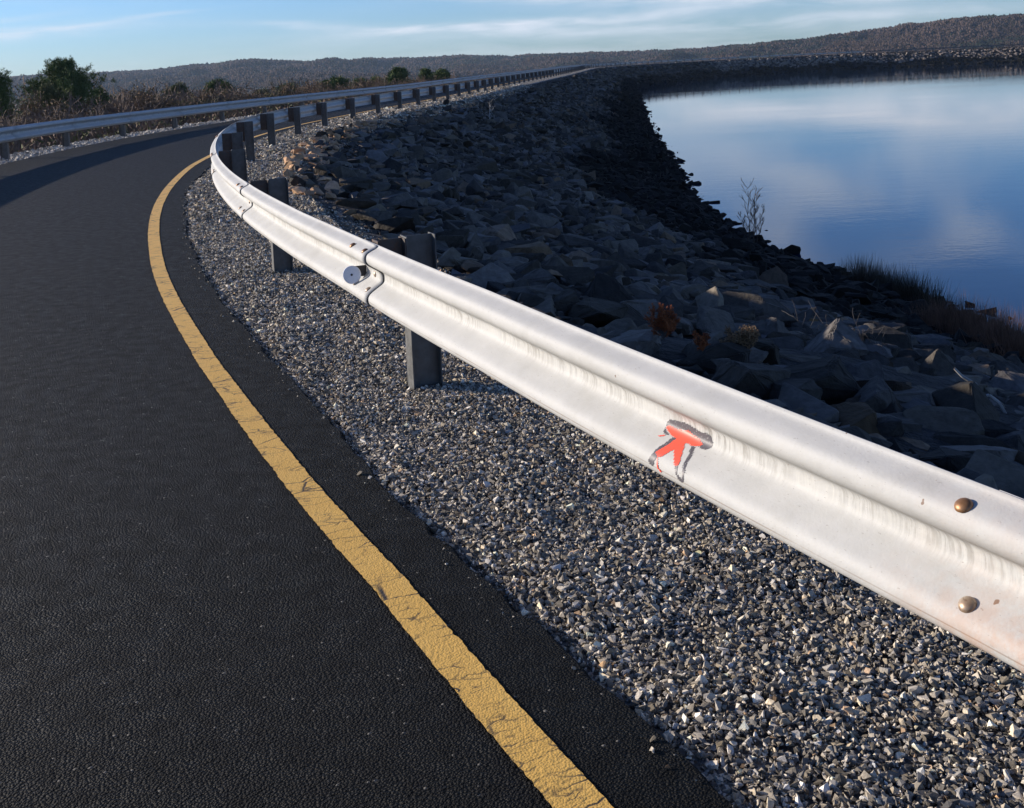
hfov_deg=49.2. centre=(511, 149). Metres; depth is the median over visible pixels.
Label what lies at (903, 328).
rock
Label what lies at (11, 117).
bare tree
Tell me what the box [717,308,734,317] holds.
rock
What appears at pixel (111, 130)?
bare tree
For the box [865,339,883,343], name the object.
rock
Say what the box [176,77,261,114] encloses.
bare tree
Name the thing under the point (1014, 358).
rock
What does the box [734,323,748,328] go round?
rock
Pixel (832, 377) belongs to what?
rock
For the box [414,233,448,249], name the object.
rock
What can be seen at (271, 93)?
bare tree
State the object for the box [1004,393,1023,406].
rock
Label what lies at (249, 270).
gravel
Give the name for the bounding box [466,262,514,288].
rock
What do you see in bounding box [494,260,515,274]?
rock
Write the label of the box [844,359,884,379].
rock
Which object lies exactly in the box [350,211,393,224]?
rock
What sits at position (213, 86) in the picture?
pine tree
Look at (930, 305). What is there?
grass clump
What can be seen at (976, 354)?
rock
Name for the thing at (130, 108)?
bare tree
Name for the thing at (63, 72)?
pine tree
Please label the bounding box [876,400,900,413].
rock
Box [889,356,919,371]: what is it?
rock
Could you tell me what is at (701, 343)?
shrub
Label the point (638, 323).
rock
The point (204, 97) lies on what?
bare tree
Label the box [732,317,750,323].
rock
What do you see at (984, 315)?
grass clump
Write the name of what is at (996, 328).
grass clump
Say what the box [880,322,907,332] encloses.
rock
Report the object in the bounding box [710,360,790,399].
rock
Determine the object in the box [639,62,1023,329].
water
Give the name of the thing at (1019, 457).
rock
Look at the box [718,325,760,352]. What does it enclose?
dry weeds
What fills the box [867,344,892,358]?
rock
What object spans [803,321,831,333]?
rock
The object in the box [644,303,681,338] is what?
dry weeds
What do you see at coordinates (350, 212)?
rock
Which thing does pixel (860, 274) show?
grass clump
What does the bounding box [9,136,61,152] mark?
bare tree
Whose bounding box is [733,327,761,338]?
rock
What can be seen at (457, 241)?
rock
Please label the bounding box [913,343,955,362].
rock
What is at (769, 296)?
rock
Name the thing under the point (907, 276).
grass clump
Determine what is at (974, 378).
rock
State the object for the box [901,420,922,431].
rock
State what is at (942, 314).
grass clump
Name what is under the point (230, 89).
bare tree
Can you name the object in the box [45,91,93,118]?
bare tree
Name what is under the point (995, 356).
rock
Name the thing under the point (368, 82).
bare tree
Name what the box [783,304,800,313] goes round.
rock
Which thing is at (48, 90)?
pine tree
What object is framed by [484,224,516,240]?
rock
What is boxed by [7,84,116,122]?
bare tree
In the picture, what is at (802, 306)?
rock
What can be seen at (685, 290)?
rock
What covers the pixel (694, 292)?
rock
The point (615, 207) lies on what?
riprap
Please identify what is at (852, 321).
rock
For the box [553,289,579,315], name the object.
rock
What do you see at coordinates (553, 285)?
rock
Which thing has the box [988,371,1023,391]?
rock
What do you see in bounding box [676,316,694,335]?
rock
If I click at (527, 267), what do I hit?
rock
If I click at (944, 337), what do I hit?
rock
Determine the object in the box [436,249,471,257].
rock
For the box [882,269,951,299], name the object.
grass clump
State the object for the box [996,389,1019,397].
rock
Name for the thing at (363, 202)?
rock
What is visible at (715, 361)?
rock
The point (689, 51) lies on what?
forest
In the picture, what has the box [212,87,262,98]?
bare tree
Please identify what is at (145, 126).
brush
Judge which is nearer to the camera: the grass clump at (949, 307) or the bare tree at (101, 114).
the grass clump at (949, 307)
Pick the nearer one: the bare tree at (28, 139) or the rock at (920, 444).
the rock at (920, 444)
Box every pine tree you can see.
[0,68,22,121]
[8,55,118,113]
[22,80,72,112]
[85,87,109,106]
[163,81,194,101]
[202,77,236,95]
[252,87,272,93]
[276,82,296,91]
[316,78,335,90]
[330,74,350,86]
[350,76,366,88]
[384,65,414,84]
[417,67,435,80]
[434,67,450,79]
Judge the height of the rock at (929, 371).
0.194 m
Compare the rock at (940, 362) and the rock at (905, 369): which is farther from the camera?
the rock at (940, 362)
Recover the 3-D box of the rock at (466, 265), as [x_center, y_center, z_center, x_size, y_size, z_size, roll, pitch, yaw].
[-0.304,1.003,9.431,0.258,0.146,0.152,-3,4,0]
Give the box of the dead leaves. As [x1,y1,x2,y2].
[0,77,884,344]
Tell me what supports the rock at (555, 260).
on the embankment
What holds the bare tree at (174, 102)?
on the embankment
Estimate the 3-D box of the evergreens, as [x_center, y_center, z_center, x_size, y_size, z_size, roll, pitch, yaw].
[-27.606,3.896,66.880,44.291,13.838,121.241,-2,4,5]
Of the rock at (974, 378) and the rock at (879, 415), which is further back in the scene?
the rock at (974, 378)
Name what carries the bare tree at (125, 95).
on the embankment
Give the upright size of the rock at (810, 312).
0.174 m
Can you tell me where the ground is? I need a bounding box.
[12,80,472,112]
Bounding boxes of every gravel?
[0,114,257,164]
[177,84,1023,807]
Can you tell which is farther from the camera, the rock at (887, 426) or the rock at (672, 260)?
the rock at (672, 260)
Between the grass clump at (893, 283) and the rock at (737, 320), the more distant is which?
the grass clump at (893, 283)
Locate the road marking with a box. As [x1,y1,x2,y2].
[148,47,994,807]
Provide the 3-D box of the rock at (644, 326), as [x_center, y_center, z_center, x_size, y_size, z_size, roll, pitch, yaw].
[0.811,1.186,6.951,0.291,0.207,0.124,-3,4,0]
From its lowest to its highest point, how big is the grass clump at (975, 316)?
0.767 m
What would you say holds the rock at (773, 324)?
on the embankment
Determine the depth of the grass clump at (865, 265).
27.94 m
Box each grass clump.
[833,252,887,282]
[834,255,873,275]
[840,251,883,272]
[843,258,894,282]
[851,259,895,279]
[861,262,928,292]
[864,268,906,289]
[880,260,939,291]
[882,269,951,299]
[886,269,940,297]
[895,295,967,316]
[899,272,944,300]
[899,287,959,303]
[901,276,961,309]
[902,306,955,331]
[910,291,994,333]
[917,288,1005,331]
[921,298,1007,332]
[927,293,1003,332]
[927,306,1006,334]
[932,303,1023,344]
[938,301,1015,329]
[946,310,1022,334]
[950,299,1023,330]
[955,306,1023,356]
[962,305,1023,350]
[968,307,1023,357]
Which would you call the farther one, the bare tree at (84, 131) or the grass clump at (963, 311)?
the bare tree at (84, 131)
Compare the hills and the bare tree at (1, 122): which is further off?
the hills
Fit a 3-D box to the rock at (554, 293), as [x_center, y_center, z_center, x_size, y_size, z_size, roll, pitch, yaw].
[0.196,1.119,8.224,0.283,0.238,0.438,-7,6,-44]
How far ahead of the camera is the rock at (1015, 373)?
8.17 m
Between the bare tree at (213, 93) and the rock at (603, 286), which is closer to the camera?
the rock at (603, 286)
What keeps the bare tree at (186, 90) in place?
on the embankment
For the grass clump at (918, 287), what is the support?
on the embankment
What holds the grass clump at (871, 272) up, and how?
on the embankment
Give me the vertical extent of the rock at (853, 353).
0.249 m
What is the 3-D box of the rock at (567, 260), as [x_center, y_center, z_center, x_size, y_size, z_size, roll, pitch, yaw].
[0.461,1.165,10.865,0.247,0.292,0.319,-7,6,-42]
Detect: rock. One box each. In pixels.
[335,197,376,208]
[343,209,356,215]
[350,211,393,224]
[373,216,414,232]
[381,192,414,203]
[382,233,406,238]
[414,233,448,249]
[435,229,469,238]
[436,235,468,248]
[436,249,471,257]
[437,253,477,267]
[460,260,483,271]
[464,211,486,223]
[465,232,487,252]
[465,246,483,259]
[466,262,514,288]
[467,233,495,241]
[477,259,510,266]
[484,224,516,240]
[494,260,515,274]
[497,243,516,249]
[497,285,547,295]
[502,260,526,266]
[503,241,552,254]
[510,253,546,261]
[511,273,522,279]
[513,259,541,274]
[517,268,559,283]
[526,286,561,297]
[541,265,594,284]
[543,254,569,266]
[546,282,580,300]
[548,269,562,276]
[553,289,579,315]
[555,233,597,247]
[559,247,592,255]
[559,254,572,265]
[566,297,627,326]
[568,250,592,261]
[571,285,633,295]
[572,259,582,266]
[582,273,634,302]
[583,262,597,268]
[609,329,661,355]
[620,299,660,320]
[622,257,646,270]
[624,281,657,295]
[632,324,664,338]
[633,320,660,333]
[638,246,655,254]
[651,287,661,293]
[658,286,683,302]
[659,295,683,316]
[661,285,701,296]
[665,255,686,266]
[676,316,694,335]
[676,342,749,373]
[678,283,707,299]
[681,340,722,355]
[693,260,718,279]
[693,277,707,285]
[695,286,723,306]
[696,305,735,337]
[707,331,722,340]
[710,358,730,365]
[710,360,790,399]
[711,304,755,320]
[716,263,739,273]
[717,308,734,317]
[719,336,780,364]
[721,291,763,317]
[727,283,751,292]
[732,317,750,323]
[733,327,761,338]
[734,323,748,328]
[745,319,765,333]
[748,299,798,325]
[749,347,767,363]
[758,266,788,285]
[758,293,779,301]
[762,317,789,334]
[763,298,789,311]
[765,331,806,346]
[768,378,822,399]
[769,335,803,349]
[770,287,796,296]
[771,284,791,289]
[780,353,820,361]
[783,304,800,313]
[784,355,860,404]
[792,304,818,311]
[794,307,815,321]
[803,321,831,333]
[804,318,868,355]
[811,293,835,302]
[813,324,828,333]
[830,402,880,434]
[836,349,860,359]
[842,318,868,323]
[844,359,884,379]
[845,394,902,409]
[851,325,870,338]
[853,376,866,380]
[854,375,895,411]
[855,321,887,326]
[856,380,915,390]
[860,351,889,365]
[862,325,913,348]
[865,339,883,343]
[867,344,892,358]
[867,378,931,404]
[868,343,897,346]
[874,351,892,366]
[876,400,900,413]
[876,413,900,419]
[876,416,903,436]
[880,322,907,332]
[881,343,899,357]
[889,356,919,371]
[889,412,915,421]
[893,325,907,332]
[895,366,911,373]
[896,349,922,360]
[900,397,931,408]
[900,437,929,450]
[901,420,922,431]
[902,405,984,435]
[912,385,937,405]
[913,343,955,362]
[914,334,951,340]
[918,368,934,375]
[919,349,955,375]
[919,448,972,471]
[921,336,951,345]
[931,381,999,420]
[932,431,1011,448]
[939,445,1017,461]
[942,373,982,383]
[954,381,987,390]
[961,356,978,362]
[967,363,990,374]
[968,349,992,359]
[979,360,1023,372]
[981,419,1018,437]
[987,352,1004,359]
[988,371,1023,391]
[995,361,1018,374]
[995,431,1023,450]
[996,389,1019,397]
[997,370,1023,376]
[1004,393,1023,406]
[1005,354,1023,367]
[1011,447,1023,464]
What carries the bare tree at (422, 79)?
on the embankment
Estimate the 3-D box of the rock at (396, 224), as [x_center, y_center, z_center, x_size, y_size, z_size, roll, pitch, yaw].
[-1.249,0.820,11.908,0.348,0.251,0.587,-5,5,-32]
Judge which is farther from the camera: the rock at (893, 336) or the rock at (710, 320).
the rock at (893, 336)
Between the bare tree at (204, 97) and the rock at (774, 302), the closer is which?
the rock at (774, 302)
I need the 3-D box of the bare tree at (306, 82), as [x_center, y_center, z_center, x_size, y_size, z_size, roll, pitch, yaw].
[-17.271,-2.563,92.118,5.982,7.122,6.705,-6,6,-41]
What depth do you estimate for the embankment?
3.30 m
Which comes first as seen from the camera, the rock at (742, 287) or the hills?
the rock at (742, 287)
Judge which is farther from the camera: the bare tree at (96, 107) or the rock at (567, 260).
the bare tree at (96, 107)
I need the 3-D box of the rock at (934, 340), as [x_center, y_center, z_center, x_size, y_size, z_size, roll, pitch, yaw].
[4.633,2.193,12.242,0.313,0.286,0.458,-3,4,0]
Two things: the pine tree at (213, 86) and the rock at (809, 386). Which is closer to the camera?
the rock at (809, 386)
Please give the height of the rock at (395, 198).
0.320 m
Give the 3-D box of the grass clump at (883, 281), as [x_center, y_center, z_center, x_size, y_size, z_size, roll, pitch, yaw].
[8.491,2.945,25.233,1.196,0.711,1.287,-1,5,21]
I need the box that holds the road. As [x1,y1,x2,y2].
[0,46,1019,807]
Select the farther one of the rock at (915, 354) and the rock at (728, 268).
the rock at (728, 268)
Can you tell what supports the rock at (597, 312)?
on the embankment
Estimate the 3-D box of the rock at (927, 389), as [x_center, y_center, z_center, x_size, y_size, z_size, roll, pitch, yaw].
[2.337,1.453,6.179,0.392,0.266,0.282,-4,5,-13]
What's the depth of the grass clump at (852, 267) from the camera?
26.98 m
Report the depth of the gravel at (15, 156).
29.18 m
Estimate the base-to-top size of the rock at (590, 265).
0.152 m
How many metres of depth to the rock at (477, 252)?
10.28 m
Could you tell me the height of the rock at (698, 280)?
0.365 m
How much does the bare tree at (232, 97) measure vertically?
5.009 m
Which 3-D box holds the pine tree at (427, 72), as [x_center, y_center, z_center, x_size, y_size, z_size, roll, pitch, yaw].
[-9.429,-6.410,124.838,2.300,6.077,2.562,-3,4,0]
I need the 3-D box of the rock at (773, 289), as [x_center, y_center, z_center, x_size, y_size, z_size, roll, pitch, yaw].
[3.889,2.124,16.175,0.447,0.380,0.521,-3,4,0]
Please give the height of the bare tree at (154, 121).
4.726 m
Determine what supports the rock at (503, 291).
on the embankment
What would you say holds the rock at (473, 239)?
on the embankment
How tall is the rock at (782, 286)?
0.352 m
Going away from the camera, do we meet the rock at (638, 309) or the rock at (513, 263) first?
the rock at (638, 309)
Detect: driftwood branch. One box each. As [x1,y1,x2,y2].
[954,368,977,384]
[986,394,1006,413]
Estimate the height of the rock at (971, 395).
0.380 m
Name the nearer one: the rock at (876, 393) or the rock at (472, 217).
the rock at (876, 393)
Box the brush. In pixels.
[0,75,500,155]
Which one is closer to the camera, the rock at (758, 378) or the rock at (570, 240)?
the rock at (758, 378)
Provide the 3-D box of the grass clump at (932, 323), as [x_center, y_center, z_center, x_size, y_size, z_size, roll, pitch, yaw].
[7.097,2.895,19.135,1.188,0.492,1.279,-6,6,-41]
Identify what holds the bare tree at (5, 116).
on the embankment
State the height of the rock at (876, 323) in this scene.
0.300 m
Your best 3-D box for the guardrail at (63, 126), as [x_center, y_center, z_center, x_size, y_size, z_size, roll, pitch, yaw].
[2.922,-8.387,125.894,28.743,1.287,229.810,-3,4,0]
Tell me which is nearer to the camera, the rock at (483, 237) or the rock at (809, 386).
the rock at (809, 386)
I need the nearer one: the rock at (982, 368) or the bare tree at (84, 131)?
the rock at (982, 368)
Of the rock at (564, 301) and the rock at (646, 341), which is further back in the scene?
the rock at (564, 301)
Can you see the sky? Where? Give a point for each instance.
(112, 35)
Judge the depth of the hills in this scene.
1537.33 m
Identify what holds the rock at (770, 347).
on the embankment
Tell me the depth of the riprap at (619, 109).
75.20 m
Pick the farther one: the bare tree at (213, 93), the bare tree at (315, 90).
the bare tree at (315, 90)
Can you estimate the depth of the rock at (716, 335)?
7.13 m
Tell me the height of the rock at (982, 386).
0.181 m
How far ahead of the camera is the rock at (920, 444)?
5.12 m
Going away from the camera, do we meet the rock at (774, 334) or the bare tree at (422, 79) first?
the rock at (774, 334)
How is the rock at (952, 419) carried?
on the embankment
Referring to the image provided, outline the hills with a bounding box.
[8,15,1023,101]
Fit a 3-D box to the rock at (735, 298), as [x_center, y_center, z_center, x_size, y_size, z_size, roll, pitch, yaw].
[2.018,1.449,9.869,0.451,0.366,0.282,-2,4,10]
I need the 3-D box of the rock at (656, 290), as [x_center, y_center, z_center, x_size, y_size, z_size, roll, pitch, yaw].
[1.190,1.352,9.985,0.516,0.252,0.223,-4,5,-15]
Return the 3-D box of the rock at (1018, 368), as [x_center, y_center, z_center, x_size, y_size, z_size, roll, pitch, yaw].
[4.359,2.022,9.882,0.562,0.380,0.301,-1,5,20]
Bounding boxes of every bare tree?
[0,90,88,150]
[0,99,38,124]
[0,104,26,122]
[0,107,52,154]
[2,107,71,145]
[5,117,56,151]
[6,69,114,110]
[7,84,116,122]
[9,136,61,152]
[10,113,56,150]
[31,80,185,129]
[41,106,118,141]
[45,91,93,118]
[51,104,150,137]
[57,112,101,141]
[63,89,162,113]
[67,101,143,133]
[78,79,166,106]
[85,100,184,131]
[86,87,111,111]
[90,82,165,98]
[98,87,151,113]
[104,84,189,129]
[110,93,190,127]
[110,102,171,132]
[140,78,240,104]
[146,82,226,117]
[149,82,235,124]
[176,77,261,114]
[177,90,251,117]
[179,88,245,100]
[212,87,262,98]
[215,79,246,96]
[220,84,275,117]
[233,78,303,108]
[255,78,306,109]
[267,76,344,90]
[295,77,363,100]
[296,80,326,93]
[346,75,375,96]
[361,74,416,93]
[415,74,443,81]
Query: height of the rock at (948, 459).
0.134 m
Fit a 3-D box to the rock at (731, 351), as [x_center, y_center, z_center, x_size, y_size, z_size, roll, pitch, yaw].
[1.150,1.261,6.382,0.427,0.371,0.318,-3,4,0]
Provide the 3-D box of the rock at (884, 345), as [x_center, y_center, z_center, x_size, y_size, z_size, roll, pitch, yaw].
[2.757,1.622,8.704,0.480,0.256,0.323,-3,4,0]
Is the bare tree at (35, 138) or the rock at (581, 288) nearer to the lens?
the rock at (581, 288)
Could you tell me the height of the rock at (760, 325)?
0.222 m
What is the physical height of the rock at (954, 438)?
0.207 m
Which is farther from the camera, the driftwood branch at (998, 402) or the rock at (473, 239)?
the rock at (473, 239)
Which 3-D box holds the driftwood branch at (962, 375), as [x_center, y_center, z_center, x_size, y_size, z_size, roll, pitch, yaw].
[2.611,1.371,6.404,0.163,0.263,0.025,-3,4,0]
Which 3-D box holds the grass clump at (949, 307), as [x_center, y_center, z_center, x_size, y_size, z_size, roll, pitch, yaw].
[7.644,2.774,19.078,1.610,0.932,1.594,-1,5,23]
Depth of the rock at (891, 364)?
7.64 m
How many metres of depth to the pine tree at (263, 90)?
97.62 m
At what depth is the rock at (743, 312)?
9.14 m
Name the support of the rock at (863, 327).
on the embankment
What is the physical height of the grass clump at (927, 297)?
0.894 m
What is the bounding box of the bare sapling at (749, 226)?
[737,178,764,242]
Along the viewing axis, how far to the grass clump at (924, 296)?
23.58 m
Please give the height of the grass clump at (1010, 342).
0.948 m
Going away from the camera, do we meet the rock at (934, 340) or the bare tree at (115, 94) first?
the rock at (934, 340)
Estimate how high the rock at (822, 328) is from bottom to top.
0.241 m
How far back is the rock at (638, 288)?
9.32 m
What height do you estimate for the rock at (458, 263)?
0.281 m
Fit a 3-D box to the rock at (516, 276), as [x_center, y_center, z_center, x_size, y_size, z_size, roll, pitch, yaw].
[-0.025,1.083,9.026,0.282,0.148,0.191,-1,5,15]
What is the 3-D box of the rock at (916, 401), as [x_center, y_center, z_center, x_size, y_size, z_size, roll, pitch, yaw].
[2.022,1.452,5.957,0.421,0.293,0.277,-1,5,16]
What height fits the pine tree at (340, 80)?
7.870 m
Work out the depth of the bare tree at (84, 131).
47.34 m
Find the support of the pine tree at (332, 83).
on the embankment
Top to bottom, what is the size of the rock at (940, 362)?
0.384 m
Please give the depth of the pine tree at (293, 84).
99.60 m
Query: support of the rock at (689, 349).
on the embankment
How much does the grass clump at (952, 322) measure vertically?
0.740 m
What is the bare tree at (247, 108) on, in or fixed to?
on the embankment
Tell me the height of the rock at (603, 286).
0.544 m
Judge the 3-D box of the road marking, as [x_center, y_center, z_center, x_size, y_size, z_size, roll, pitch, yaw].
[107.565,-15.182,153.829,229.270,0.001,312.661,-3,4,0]
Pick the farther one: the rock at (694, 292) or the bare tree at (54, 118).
the bare tree at (54, 118)
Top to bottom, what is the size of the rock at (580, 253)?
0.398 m
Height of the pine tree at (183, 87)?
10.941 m
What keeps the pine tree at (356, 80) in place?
on the embankment
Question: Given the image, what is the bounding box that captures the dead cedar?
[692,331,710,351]
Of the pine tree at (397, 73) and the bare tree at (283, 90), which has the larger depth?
the pine tree at (397, 73)
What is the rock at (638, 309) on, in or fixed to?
on the embankment
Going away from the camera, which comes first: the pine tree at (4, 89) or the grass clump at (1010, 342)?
the grass clump at (1010, 342)
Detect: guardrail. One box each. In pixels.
[0,64,590,159]
[210,44,1023,672]
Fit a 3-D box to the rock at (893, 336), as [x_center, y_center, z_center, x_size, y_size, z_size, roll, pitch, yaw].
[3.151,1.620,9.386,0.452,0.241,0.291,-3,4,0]
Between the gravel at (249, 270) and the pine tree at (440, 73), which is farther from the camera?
the pine tree at (440, 73)
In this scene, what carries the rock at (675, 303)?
on the embankment
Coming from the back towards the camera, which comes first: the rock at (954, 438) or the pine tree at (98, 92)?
the pine tree at (98, 92)
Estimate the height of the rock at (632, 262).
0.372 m
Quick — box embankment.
[0,46,1023,807]
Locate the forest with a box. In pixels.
[5,13,1023,103]
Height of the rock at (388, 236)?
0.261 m
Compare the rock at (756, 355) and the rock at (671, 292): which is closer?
the rock at (756, 355)
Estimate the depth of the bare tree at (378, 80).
99.96 m
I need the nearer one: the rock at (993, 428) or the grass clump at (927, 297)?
the rock at (993, 428)
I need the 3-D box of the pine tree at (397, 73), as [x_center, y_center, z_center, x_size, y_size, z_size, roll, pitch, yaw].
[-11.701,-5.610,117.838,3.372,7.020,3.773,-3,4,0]
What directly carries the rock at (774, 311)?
on the embankment
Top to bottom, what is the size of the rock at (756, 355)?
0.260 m
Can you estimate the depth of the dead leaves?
36.91 m
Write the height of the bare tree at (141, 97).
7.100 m
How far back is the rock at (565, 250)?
12.97 m
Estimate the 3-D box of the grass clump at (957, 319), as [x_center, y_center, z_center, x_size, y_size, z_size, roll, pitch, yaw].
[7.649,2.923,18.946,1.398,0.671,1.383,0,5,25]
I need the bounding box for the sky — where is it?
[0,0,1023,75]
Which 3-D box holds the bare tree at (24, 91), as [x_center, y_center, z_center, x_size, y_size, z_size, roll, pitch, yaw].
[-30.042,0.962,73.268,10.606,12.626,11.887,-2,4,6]
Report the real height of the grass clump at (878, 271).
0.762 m
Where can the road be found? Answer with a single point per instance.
(194, 610)
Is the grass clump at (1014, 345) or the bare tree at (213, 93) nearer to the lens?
the grass clump at (1014, 345)
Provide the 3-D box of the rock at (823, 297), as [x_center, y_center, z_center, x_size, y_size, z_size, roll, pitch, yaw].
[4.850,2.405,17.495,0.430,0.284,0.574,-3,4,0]
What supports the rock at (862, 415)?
on the embankment
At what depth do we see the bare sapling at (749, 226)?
32.42 m
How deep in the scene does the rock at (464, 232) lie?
11.68 m
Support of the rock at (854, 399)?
on the embankment
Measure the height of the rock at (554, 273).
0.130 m
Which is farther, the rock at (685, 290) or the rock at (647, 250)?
the rock at (647, 250)
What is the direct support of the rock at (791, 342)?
on the embankment
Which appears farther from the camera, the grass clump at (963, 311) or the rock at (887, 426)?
the grass clump at (963, 311)
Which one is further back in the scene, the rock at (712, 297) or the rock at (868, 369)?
the rock at (712, 297)
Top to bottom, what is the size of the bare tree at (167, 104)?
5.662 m
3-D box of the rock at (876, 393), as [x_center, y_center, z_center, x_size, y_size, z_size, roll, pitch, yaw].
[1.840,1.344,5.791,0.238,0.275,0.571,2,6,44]
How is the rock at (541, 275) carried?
on the embankment
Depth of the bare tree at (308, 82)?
104.20 m
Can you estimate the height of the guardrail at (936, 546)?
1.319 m
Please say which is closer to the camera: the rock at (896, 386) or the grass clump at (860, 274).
the rock at (896, 386)
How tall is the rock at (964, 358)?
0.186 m
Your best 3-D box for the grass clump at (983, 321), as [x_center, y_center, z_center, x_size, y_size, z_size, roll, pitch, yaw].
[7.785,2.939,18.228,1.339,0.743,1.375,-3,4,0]
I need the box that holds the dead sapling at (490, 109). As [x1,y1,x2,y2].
[480,99,494,118]
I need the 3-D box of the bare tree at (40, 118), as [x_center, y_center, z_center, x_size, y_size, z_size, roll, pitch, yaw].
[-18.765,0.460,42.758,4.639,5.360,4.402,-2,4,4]
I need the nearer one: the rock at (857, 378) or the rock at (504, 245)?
the rock at (857, 378)
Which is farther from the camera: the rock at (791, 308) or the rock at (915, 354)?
the rock at (791, 308)
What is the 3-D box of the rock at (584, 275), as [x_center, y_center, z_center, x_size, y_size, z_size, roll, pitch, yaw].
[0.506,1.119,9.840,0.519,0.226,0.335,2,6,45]
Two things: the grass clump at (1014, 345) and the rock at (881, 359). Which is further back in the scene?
the grass clump at (1014, 345)
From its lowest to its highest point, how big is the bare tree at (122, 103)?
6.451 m
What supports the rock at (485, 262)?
on the embankment
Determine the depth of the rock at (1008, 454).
4.91 m
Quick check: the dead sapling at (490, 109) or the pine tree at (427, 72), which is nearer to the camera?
the dead sapling at (490, 109)
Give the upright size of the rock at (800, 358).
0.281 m
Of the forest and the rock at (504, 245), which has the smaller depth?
the rock at (504, 245)
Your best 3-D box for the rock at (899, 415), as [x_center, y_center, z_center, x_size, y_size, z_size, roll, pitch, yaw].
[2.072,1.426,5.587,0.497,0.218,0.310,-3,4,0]
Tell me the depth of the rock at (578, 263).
10.98 m
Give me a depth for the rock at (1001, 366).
9.14 m
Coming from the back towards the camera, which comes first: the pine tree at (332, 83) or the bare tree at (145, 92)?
the pine tree at (332, 83)
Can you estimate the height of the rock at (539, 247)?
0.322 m
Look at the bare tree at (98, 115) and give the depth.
49.57 m
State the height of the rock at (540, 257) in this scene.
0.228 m
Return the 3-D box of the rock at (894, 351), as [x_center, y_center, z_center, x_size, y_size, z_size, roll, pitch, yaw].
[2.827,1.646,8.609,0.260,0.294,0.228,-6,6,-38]
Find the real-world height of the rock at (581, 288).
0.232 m
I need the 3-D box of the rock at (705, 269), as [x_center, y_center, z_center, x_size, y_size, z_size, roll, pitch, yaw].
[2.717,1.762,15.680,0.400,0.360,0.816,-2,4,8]
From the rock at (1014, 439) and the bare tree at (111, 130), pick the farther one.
the bare tree at (111, 130)
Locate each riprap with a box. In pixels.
[283,99,1023,498]
[452,47,1023,193]
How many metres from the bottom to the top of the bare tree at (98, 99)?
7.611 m
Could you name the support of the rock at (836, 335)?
on the embankment
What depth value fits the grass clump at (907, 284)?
24.36 m
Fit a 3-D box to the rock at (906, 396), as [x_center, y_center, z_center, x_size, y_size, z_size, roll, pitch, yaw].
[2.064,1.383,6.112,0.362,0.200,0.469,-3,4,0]
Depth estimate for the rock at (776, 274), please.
18.20 m
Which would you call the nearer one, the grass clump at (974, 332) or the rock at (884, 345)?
the rock at (884, 345)

